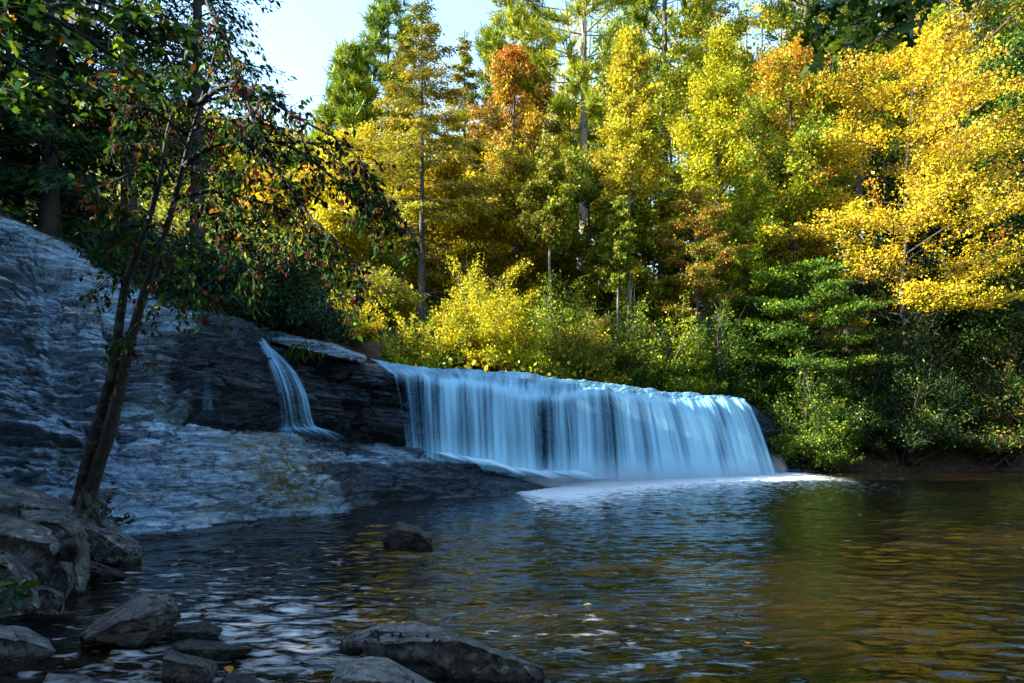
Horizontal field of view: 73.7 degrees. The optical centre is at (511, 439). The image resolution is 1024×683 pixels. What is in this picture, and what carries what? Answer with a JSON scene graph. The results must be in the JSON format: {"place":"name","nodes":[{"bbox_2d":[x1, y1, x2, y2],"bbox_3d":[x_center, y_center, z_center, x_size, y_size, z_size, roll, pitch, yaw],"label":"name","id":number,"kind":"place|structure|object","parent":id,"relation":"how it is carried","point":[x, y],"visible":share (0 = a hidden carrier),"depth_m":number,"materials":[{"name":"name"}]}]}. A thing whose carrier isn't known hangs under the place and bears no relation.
{"place":"outdoors","nodes":[
{"label":"outdoors","id":0,"kind":"place"},
{"bbox_2d":[4,0,988,273],"label":"sky","id":1,"kind":"structure","parent":0,"point":[296,39],"materials":[{"name":"white"}]},
{"bbox_2d":[0,471,1023,682],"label":"pool water","id":2,"kind":"structure","parent":0,"point":[911,577],"depth_m":7.55,"materials":[{"name":"liquid"}]},
{"bbox_2d":[0,549,40,617],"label":"boulder","id":3,"kind":"object","parent":2,"relation":"on","point":[10,565],"visible":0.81,"depth_m":5.64,"materials":[{"name":"grey stone"}]},
{"bbox_2d":[0,513,60,571],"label":"boulder","id":4,"kind":"object","parent":3,"relation":"on","point":[32,545],"visible":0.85,"depth_m":6.14,"materials":[{"name":"grey stone"}]},
{"bbox_2d":[0,625,55,663],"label":"stone","id":5,"kind":"object","parent":2,"relation":"on","point":[17,643],"visible":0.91,"depth_m":4.91,"materials":[{"name":"grey stone"}]},
{"bbox_2d":[0,481,69,516],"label":"boulder","id":6,"kind":"object","parent":2,"relation":"on","point":[14,499],"visible":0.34,"depth_m":8.28,"materials":[{"name":"grey stone"}]},
{"bbox_2d":[34,584,64,615],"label":"boulder","id":7,"kind":"object","parent":2,"relation":"on","point":[52,599],"visible":0.78,"depth_m":5.91,"materials":[{"name":"grey stone"}]},
{"bbox_2d":[18,506,90,594],"bbox_3d":[-4.935,1.194,7.380,0.652,0.902,1.226,0,0,-36],"label":"boulder","id":8,"kind":"object","parent":2,"relation":"on","point":[67,528],"visible":0.66,"depth_m":7.05,"materials":[{"name":"grey stone"}]},
{"bbox_2d":[49,560,73,599],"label":"boulder","id":9,"kind":"object","parent":2,"relation":"on","point":[61,576],"visible":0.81,"depth_m":6.31,"materials":[{"name":"grey stone"}]},
{"bbox_2d":[53,611,73,615],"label":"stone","id":10,"kind":"object","parent":2,"relation":"on","point":[65,612],"visible":0.75,"depth_m":6.16,"materials":[{"name":"grey stone"}]},
{"bbox_2d":[43,672,108,682],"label":"stone","id":11,"kind":"object","parent":2,"relation":"on","point":[59,678],"visible":1,"depth_m":4.35,"materials":[{"name":"grey stone"}]},
{"bbox_2d":[59,494,141,565],"bbox_3d":[-5.525,1.224,9.287,1.693,0.925,0.814,0,0,37],"label":"boulder","id":12,"kind":"object","parent":2,"relation":"in","point":[109,542],"visible":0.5,"depth_m":8.75,"materials":[{"name":"grey stone"}]},
{"bbox_2d":[78,488,115,523],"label":"sapling","id":13,"kind":"object","parent":12,"relation":"on","point":[103,512],"visible":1,"depth_m":8.61,"materials":[{"name":"green plant"}]},
{"bbox_2d":[105,513,134,527],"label":"ground plant","id":14,"kind":"object","parent":12,"relation":"on","point":[119,519],"visible":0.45,"depth_m":9.71,"materials":[{"name":"green plant"}]},
{"bbox_2d":[65,0,422,518],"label":"leaning tree","id":15,"kind":"object","parent":12,"relation":"on","point":[98,448],"visible":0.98,"depth_m":8.23,"materials":[{"name":"green plant"}]},
{"bbox_2d":[0,0,232,124],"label":"maple bough","id":16,"kind":"object","parent":15,"relation":"attached to","point":[80,96],"visible":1,"depth_m":6.94,"materials":[{"name":"green plant"}]},
{"bbox_2d":[89,560,125,580],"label":"boulder","id":17,"kind":"object","parent":2,"relation":"on","point":[100,572],"visible":0.69,"depth_m":7.74,"materials":[{"name":"grey stone"}]},
{"bbox_2d":[103,659,112,663],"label":"fallen leaf","id":18,"kind":"object","parent":2,"relation":"on","point":[109,661],"visible":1,"depth_m":4.83,"materials":[{"name":"brown plant"}]},
{"bbox_2d":[79,593,180,649],"bbox_3d":[-3.044,1.465,5.447,1.053,0.426,0.622,0,0,0],"label":"stone","id":19,"kind":"object","parent":2,"relation":"on","point":[140,620],"visible":0.99,"depth_m":5.18,"materials":[{"name":"grey stone"}]},
{"bbox_2d":[162,649,217,682],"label":"stone","id":20,"kind":"object","parent":2,"relation":"on","point":[178,667],"visible":1,"depth_m":4.36,"materials":[{"name":"grey stone"}]},
{"bbox_2d":[166,620,221,643],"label":"stone","id":21,"kind":"object","parent":2,"relation":"on","point":[205,630],"visible":0.88,"depth_m":5.35,"materials":[{"name":"grey stone"}]},
{"bbox_2d":[172,639,253,661],"bbox_3d":[-2.233,1.569,5.052,0.680,0.138,0.327,0,0,0],"label":"stone","id":22,"kind":"object","parent":2,"relation":"on","point":[217,651],"visible":0.82,"depth_m":4.94,"materials":[{"name":"grey stone"}]},
{"bbox_2d":[224,666,233,672],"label":"fallen leaf","id":23,"kind":"object","parent":2,"relation":"on","point":[229,669],"visible":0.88,"depth_m":4.65,"materials":[{"name":"yellow plant"}]},
{"bbox_2d":[218,673,261,682],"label":"stone","id":24,"kind":"object","parent":2,"relation":"on","point":[236,678],"visible":1,"depth_m":4.29,"materials":[{"name":"grey stone"}]},
{"bbox_2d":[331,656,433,682],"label":"boulder","id":25,"kind":"object","parent":2,"relation":"on","point":[371,669],"visible":1,"depth_m":3.92,"materials":[{"name":"grey stone"}]},
{"bbox_2d":[339,621,446,652],"bbox_3d":[-0.939,1.636,5.419,0.908,0.388,0.688,0,0,0],"label":"boulder","id":26,"kind":"object","parent":2,"relation":"in","point":[352,642],"visible":0.32,"depth_m":5.33,"materials":[{"name":"grey stone"}]},
{"bbox_2d":[382,521,431,547],"bbox_3d":[-1.599,1.473,10.457,0.799,0.379,0.544,0,0,0],"label":"boulder","id":27,"kind":"object","parent":2,"relation":"in","point":[400,534],"visible":0.9,"depth_m":10.21,"materials":[{"name":"grey stone"}]},
{"bbox_2d":[363,629,544,680],"bbox_3d":[-0.382,1.533,4.746,1.324,0.464,0.430,0,0,0],"label":"boulder","id":28,"kind":"object","parent":2,"relation":"in","point":[430,654],"visible":0.88,"depth_m":4.56,"materials":[{"name":"grey stone"}]},
{"bbox_2d":[2,143,1023,471],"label":"ground","id":29,"kind":"structure","parent":0,"point":[962,461],"depth_m":34.77,"materials":[{"name":"brown soil"}]},
{"bbox_2d":[0,574,41,612],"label":"rhododendron sprig","id":30,"kind":"object","parent":29,"relation":"on","point":[15,596],"visible":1,"depth_m":4.64,"materials":[{"name":"green plant"}]},
{"bbox_2d":[0,0,97,226],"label":"oak tree","id":31,"kind":"object","parent":29,"relation":"on","point":[5,69],"visible":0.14,"depth_m":17.54,"materials":[{"name":"green plant"}]},
{"bbox_2d":[0,1,119,264],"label":"hemlock tree","id":32,"kind":"object","parent":29,"relation":"on","point":[29,160],"visible":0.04,"depth_m":20.66,"materials":[{"name":"green plant"}]},
{"bbox_2d":[0,0,147,262],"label":"hemlock tree","id":33,"kind":"object","parent":29,"relation":"on","point":[11,174],"visible":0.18,"depth_m":19.28,"materials":[{"name":"green plant"}]},
{"bbox_2d":[33,173,119,256],"bbox_3d":[-16.068,-7.861,25.356,4.282,4.316,4.867,0,0,29],"label":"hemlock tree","id":34,"kind":"object","parent":29,"relation":"on","point":[102,198],"visible":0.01,"depth_m":24.89,"materials":[{"name":"green plant"}]},
{"bbox_2d":[0,0,198,268],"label":"hemlock tree","id":35,"kind":"object","parent":29,"relation":"on","point":[48,218],"visible":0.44,"depth_m":18.38,"materials":[{"name":"green plant"}]},
{"bbox_2d":[1,0,250,266],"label":"hemlock tree","id":36,"kind":"object","parent":29,"relation":"on","point":[134,199],"visible":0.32,"depth_m":19.39,"materials":[{"name":"green plant"}]},
{"bbox_2d":[50,207,229,312],"bbox_3d":[-9.930,-4.342,18.679,4.854,3.276,5.361,0,0,0],"label":"rhododendron","id":37,"kind":"object","parent":29,"relation":"on","point":[120,260],"visible":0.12,"depth_m":17.52,"materials":[{"name":"green plant"}]},
{"bbox_2d":[59,0,315,257],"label":"hemlock tree","id":38,"kind":"object","parent":29,"relation":"on","point":[198,138],"visible":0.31,"depth_m":20.06,"materials":[{"name":"green plant"}]},
{"bbox_2d":[205,155,267,204],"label":"maple tree","id":39,"kind":"object","parent":29,"relation":"on","point":[210,177],"visible":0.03,"depth_m":43.17,"materials":[{"name":"yellow plant"}]},
{"bbox_2d":[223,163,344,234],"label":"maple tree","id":40,"kind":"object","parent":29,"relation":"on","point":[267,193],"visible":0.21,"depth_m":40.47,"materials":[{"name":"yellow plant"}]},
{"bbox_2d":[288,322,333,351],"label":"shrub","id":41,"kind":"object","parent":29,"relation":"on","point":[322,338],"visible":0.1,"depth_m":20.70,"materials":[{"name":"green plant"}]},
{"bbox_2d":[260,266,367,347],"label":"rhododendron","id":42,"kind":"object","parent":29,"relation":"on","point":[336,331],"visible":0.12,"depth_m":21.00,"materials":[{"name":"green plant"}]},
{"bbox_2d":[297,259,352,291],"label":"shrub","id":43,"kind":"object","parent":29,"relation":"on","point":[341,283],"visible":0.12,"depth_m":32.92,"materials":[{"name":"green plant"}]},
{"bbox_2d":[287,198,378,267],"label":"maple tree","id":44,"kind":"object","parent":29,"relation":"on","point":[331,218],"visible":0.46,"depth_m":37.34,"materials":[{"name":"yellow plant"}]},
{"bbox_2d":[303,37,386,179],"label":"pine tree","id":45,"kind":"object","parent":29,"relation":"on","point":[344,69],"visible":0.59,"depth_m":50.83,"materials":[{"name":"green plant"}]},
{"bbox_2d":[327,290,388,346],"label":"shrub","id":46,"kind":"object","parent":29,"relation":"on","point":[367,329],"visible":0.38,"depth_m":27.02,"materials":[{"name":"yellow plant"}]},
{"bbox_2d":[312,119,428,257],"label":"hickory tree","id":47,"kind":"object","parent":29,"relation":"on","point":[369,132],"visible":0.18,"depth_m":44.26,"materials":[{"name":"yellow plant"}]},
{"bbox_2d":[337,261,428,326],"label":"shrub","id":48,"kind":"object","parent":29,"relation":"on","point":[396,296],"visible":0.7,"depth_m":32.02,"materials":[{"name":"yellow plant"}]},
{"bbox_2d":[345,0,443,190],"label":"pine tree","id":49,"kind":"object","parent":29,"relation":"on","point":[378,22],"visible":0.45,"depth_m":55.60,"materials":[{"name":"green plant"}]},
{"bbox_2d":[371,309,447,371],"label":"shrub","id":50,"kind":"object","parent":29,"relation":"on","point":[416,354],"visible":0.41,"depth_m":26.96,"materials":[{"name":"yellow plant"}]},
{"bbox_2d":[0,205,843,543],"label":"rock outcrop","id":51,"kind":"object","parent":29,"relation":"on","point":[212,413],"visible":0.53,"depth_m":15.29,"materials":[{"name":"grey stone"}]},
{"bbox_2d":[139,192,348,336],"bbox_3d":[-7.807,-4.935,19.888,5.973,4.426,6.208,0,0,0],"label":"rhododendron","id":52,"kind":"object","parent":51,"relation":"on","point":[280,294],"visible":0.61,"depth_m":19.02,"materials":[{"name":"green plant"}]},
{"bbox_2d":[259,338,323,430],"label":"waterfall","id":53,"kind":"structure","parent":51,"relation":"on","point":[268,348],"depth_m":17.21,"materials":[{"name":"liquid"}]},
{"bbox_2d":[270,337,326,366],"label":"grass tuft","id":54,"kind":"object","parent":51,"relation":"on","point":[293,345],"visible":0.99,"depth_m":18.89,"materials":[{"name":"green plant"}]},
{"bbox_2d":[259,327,366,363],"bbox_3d":[-6.195,-2.862,20.255,4.110,1.460,2.594,0,0,0],"label":"cap rock","id":55,"kind":"object","parent":51,"relation":"on","point":[335,351],"visible":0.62,"depth_m":19.03,"materials":[{"name":"grey stone"}]},
{"bbox_2d":[371,358,775,480],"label":"waterfall","id":56,"kind":"structure","parent":51,"relation":"on","point":[685,431],"depth_m":25.61,"materials":[{"name":"liquid"}]},
{"bbox_2d":[350,0,509,323],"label":"conifer tree","id":57,"kind":"object","parent":29,"relation":"on","point":[406,148],"visible":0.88,"depth_m":37.69,"materials":[{"name":"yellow plant"}]},
{"bbox_2d":[377,159,521,310],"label":"hickory tree","id":58,"kind":"object","parent":29,"relation":"on","point":[455,242],"visible":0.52,"depth_m":40.49,"materials":[{"name":"yellow plant"}]},
{"bbox_2d":[427,29,504,293],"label":"conifer tree","id":59,"kind":"object","parent":29,"relation":"on","point":[466,58],"visible":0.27,"depth_m":49.74,"materials":[{"name":"green plant"}]},
{"bbox_2d":[425,252,553,376],"bbox_3d":[-1.341,-5.913,32.270,6.237,6.277,6.160,0,0,33],"label":"shrub","id":60,"kind":"object","parent":29,"relation":"on","point":[463,323],"visible":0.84,"depth_m":31.49,"materials":[{"name":"yellow plant"}]},
{"bbox_2d":[457,39,559,290],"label":"maple tree","id":61,"kind":"object","parent":29,"relation":"on","point":[506,64],"visible":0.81,"depth_m":45.09,"materials":[{"name":"orange plant"}]},
{"bbox_2d":[0,157,1016,416],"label":"undergrowth","id":62,"kind":"object","parent":29,"relation":"on","point":[440,363],"visible":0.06,"depth_m":37.41,"materials":[{"name":"green plant"}]},
{"bbox_2d":[472,2,559,131],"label":"pine tree","id":63,"kind":"object","parent":29,"relation":"on","point":[487,44],"visible":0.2,"depth_m":54.86,"materials":[{"name":"green plant"}]},
{"bbox_2d":[469,140,578,337],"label":"oak tree","id":64,"kind":"object","parent":29,"relation":"on","point":[517,165],"visible":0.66,"depth_m":40.24,"materials":[{"name":"green plant"}]},
{"bbox_2d":[39,0,1023,353],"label":"background woods","id":65,"kind":"object","parent":29,"relation":"on","point":[561,140],"visible":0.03,"depth_m":56.19,"materials":[{"name":"green plant"}]},
{"bbox_2d":[509,136,579,346],"bbox_3d":[2.210,-9.428,36.473,3.917,13.576,3.698,0,0,-45],"label":"birch tree","id":66,"kind":"object","parent":29,"relation":"on","point":[551,223],"visible":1,"depth_m":35.98,"materials":[{"name":"green plant"}]},
{"bbox_2d":[518,269,613,368],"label":"shrub","id":67,"kind":"object","parent":29,"relation":"on","point":[540,326],"visible":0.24,"depth_m":35.70,"materials":[{"name":"green plant"}]},
{"bbox_2d":[485,0,648,323],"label":"pine tree","id":68,"kind":"object","parent":29,"relation":"on","point":[517,14],"visible":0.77,"depth_m":45.55,"materials":[{"name":"green plant"}]},
{"bbox_2d":[529,306,637,384],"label":"rhododendron","id":69,"kind":"object","parent":29,"relation":"on","point":[589,355],"visible":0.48,"depth_m":33.79,"materials":[{"name":"green plant"}]},
{"bbox_2d":[545,141,633,320],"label":"oak tree","id":70,"kind":"object","parent":29,"relation":"on","point":[589,189],"visible":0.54,"depth_m":41.19,"materials":[{"name":"green plant"}]},
{"bbox_2d":[594,195,639,350],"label":"sapling","id":71,"kind":"object","parent":29,"relation":"on","point":[625,245],"visible":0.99,"depth_m":35.94,"materials":[{"name":"green plant"}]},
{"bbox_2d":[588,23,674,348],"bbox_3d":[6.497,-12.075,36.724,4.872,20.688,4.350,0,0,0],"label":"birch tree","id":72,"kind":"object","parent":29,"relation":"on","point":[625,134],"visible":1,"depth_m":36.13,"materials":[{"name":"yellow plant"}]},
{"bbox_2d":[592,315,674,392],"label":"rhododendron","id":73,"kind":"object","parent":29,"relation":"on","point":[638,370],"visible":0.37,"depth_m":34.37,"materials":[{"name":"green plant"}]},
{"bbox_2d":[603,264,709,392],"bbox_3d":[7.422,-5.488,36.196,6.360,7.843,6.546,0,0,30],"label":"shrub","id":74,"kind":"object","parent":29,"relation":"on","point":[671,384],"visible":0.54,"depth_m":34.36,"materials":[{"name":"green plant"}]},
{"bbox_2d":[603,176,711,358],"bbox_3d":[8.632,-9.324,41.043,6.607,14.112,6.326,0,0,0],"label":"oak tree","id":75,"kind":"object","parent":29,"relation":"on","point":[641,213],"visible":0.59,"depth_m":39.90,"materials":[{"name":"green plant"}]},
{"bbox_2d":[594,0,756,349],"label":"pine tree","id":76,"kind":"object","parent":29,"relation":"on","point":[637,14],"visible":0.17,"depth_m":54.13,"materials":[{"name":"green plant"}]},
{"bbox_2d":[663,328,730,395],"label":"shrub","id":77,"kind":"object","parent":29,"relation":"on","point":[713,391],"visible":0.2,"depth_m":34.92,"materials":[{"name":"green plant"}]},
{"bbox_2d":[645,182,756,360],"bbox_3d":[10.164,-7.452,36.460,5.244,12.215,5.018,0,0,-24],"label":"maple tree","id":78,"kind":"object","parent":29,"relation":"on","point":[698,274],"visible":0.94,"depth_m":36.06,"materials":[{"name":"orange plant"}]},
{"bbox_2d":[637,0,767,359],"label":"birch tree","id":79,"kind":"object","parent":29,"relation":"on","point":[698,11],"visible":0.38,"depth_m":48.37,"materials":[{"name":"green plant"}]},
{"bbox_2d":[638,17,799,365],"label":"poplar tree","id":80,"kind":"object","parent":29,"relation":"on","point":[720,72],"visible":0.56,"depth_m":41.41,"materials":[{"name":"yellow plant"}]},
{"bbox_2d":[688,285,788,403],"bbox_3d":[11.589,-4.846,36.544,5.936,7.002,4.990,0,0,0],"label":"rhododendron","id":81,"kind":"object","parent":29,"relation":"on","point":[740,386],"visible":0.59,"depth_m":35.58,"materials":[{"name":"green plant"}]},
{"bbox_2d":[690,169,791,404],"bbox_3d":[12.847,-7.795,38.003,5.476,13.882,5.744,0,0,43],"label":"beech tree","id":82,"kind":"object","parent":29,"relation":"on","point":[740,213],"visible":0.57,"depth_m":37.12,"materials":[{"name":"green plant"}]},
{"bbox_2d":[750,345,810,426],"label":"shrub","id":83,"kind":"object","parent":29,"relation":"on","point":[770,386],"visible":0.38,"depth_m":35.77,"materials":[{"name":"green plant"}]},
{"bbox_2d":[712,161,854,377],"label":"oak tree","id":84,"kind":"object","parent":29,"relation":"on","point":[773,179],"visible":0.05,"depth_m":41.44,"materials":[{"name":"green plant"}]},
{"bbox_2d":[713,0,871,343],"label":"pine tree","id":85,"kind":"object","parent":29,"relation":"on","point":[775,38],"visible":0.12,"depth_m":57.70,"materials":[{"name":"green plant"}]},
{"bbox_2d":[718,30,868,400],"bbox_3d":[15.924,-11.959,39.041,7.723,21.933,8.014,0,0,-43],"label":"maple tree","id":86,"kind":"object","parent":29,"relation":"on","point":[783,65],"visible":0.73,"depth_m":37.78,"materials":[{"name":"yellow plant"}]},
{"bbox_2d":[706,254,908,435],"bbox_3d":[15.874,-4.416,35.610,9.408,9.897,9.635,0,0,-37],"label":"pine tree","id":87,"kind":"object","parent":29,"relation":"on","point":[831,297],"visible":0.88,"depth_m":34.45,"materials":[{"name":"green plant"}]},
{"bbox_2d":[756,323,878,471],"bbox_3d":[15.126,-2.030,34.176,6.254,7.859,5.914,0,0,0],"label":"shrub","id":88,"kind":"object","parent":29,"relation":"on","point":[820,453],"visible":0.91,"depth_m":33.35,"materials":[{"name":"green plant"}]},
{"bbox_2d":[807,328,918,446],"bbox_3d":[17.852,-2.688,35.802,5.485,6.157,5.923,0,0,-32],"label":"rhododendron","id":89,"kind":"object","parent":29,"relation":"on","point":[874,399],"visible":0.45,"depth_m":34.47,"materials":[{"name":"green plant"}]},
{"bbox_2d":[759,0,992,361],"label":"oak tree","id":90,"kind":"object","parent":29,"relation":"on","point":[858,191],"visible":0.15,"depth_m":51.20,"materials":[{"name":"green plant"}]},
{"bbox_2d":[749,0,1023,431],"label":"beech tree","id":91,"kind":"object","parent":29,"relation":"on","point":[955,99],"visible":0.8,"depth_m":33.43,"materials":[{"name":"yellow plant"}]},
{"bbox_2d":[832,284,988,465],"bbox_3d":[20.015,-3.314,34.916,7.134,9.320,7.282,0,0,-44],"label":"rhododendron","id":92,"kind":"object","parent":29,"relation":"on","point":[915,439],"visible":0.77,"depth_m":33.79,"materials":[{"name":"green plant"}]},
{"bbox_2d":[808,416,1023,470],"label":"leaf litter","id":93,"kind":"object","parent":29,"relation":"on","point":[929,460],"visible":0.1,"depth_m":34.74,"materials":[{"name":"brown plant"}]},
{"bbox_2d":[840,163,1023,385],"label":"oak tree","id":94,"kind":"object","parent":29,"relation":"on","point":[862,289],"visible":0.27,"depth_m":39.03,"materials":[{"name":"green plant"}]},
{"bbox_2d":[862,0,1023,296],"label":"oak tree","id":95,"kind":"object","parent":29,"relation":"on","point":[936,9],"visible":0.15,"depth_m":45.78,"materials":[{"name":"yellow plant"}]},
{"bbox_2d":[883,275,1023,414],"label":"rhododendron","id":96,"kind":"object","parent":29,"relation":"on","point":[1017,368],"visible":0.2,"depth_m":36.56,"materials":[{"name":"green plant"}]},
{"bbox_2d":[915,25,1023,361],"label":"oak tree","id":97,"kind":"object","parent":29,"relation":"on","point":[1018,62],"visible":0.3,"depth_m":40.51,"materials":[{"name":"green plant"}]},
{"bbox_2d":[918,230,1023,408],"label":"oak tree","id":98,"kind":"object","parent":29,"relation":"on","point":[986,348],"visible":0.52,"depth_m":35.59,"materials":[{"name":"green plant"}]},
{"bbox_2d":[924,348,1023,466],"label":"rhododendron","id":99,"kind":"object","parent":29,"relation":"on","point":[1002,424],"visible":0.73,"depth_m":33.85,"materials":[{"name":"green plant"}]},
{"bbox_2d":[787,0,973,78],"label":"oak bough","id":100,"kind":"object","parent":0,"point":[889,14],"visible":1,"depth_m":4.97,"materials":[{"name":"green plant"}]}
]}

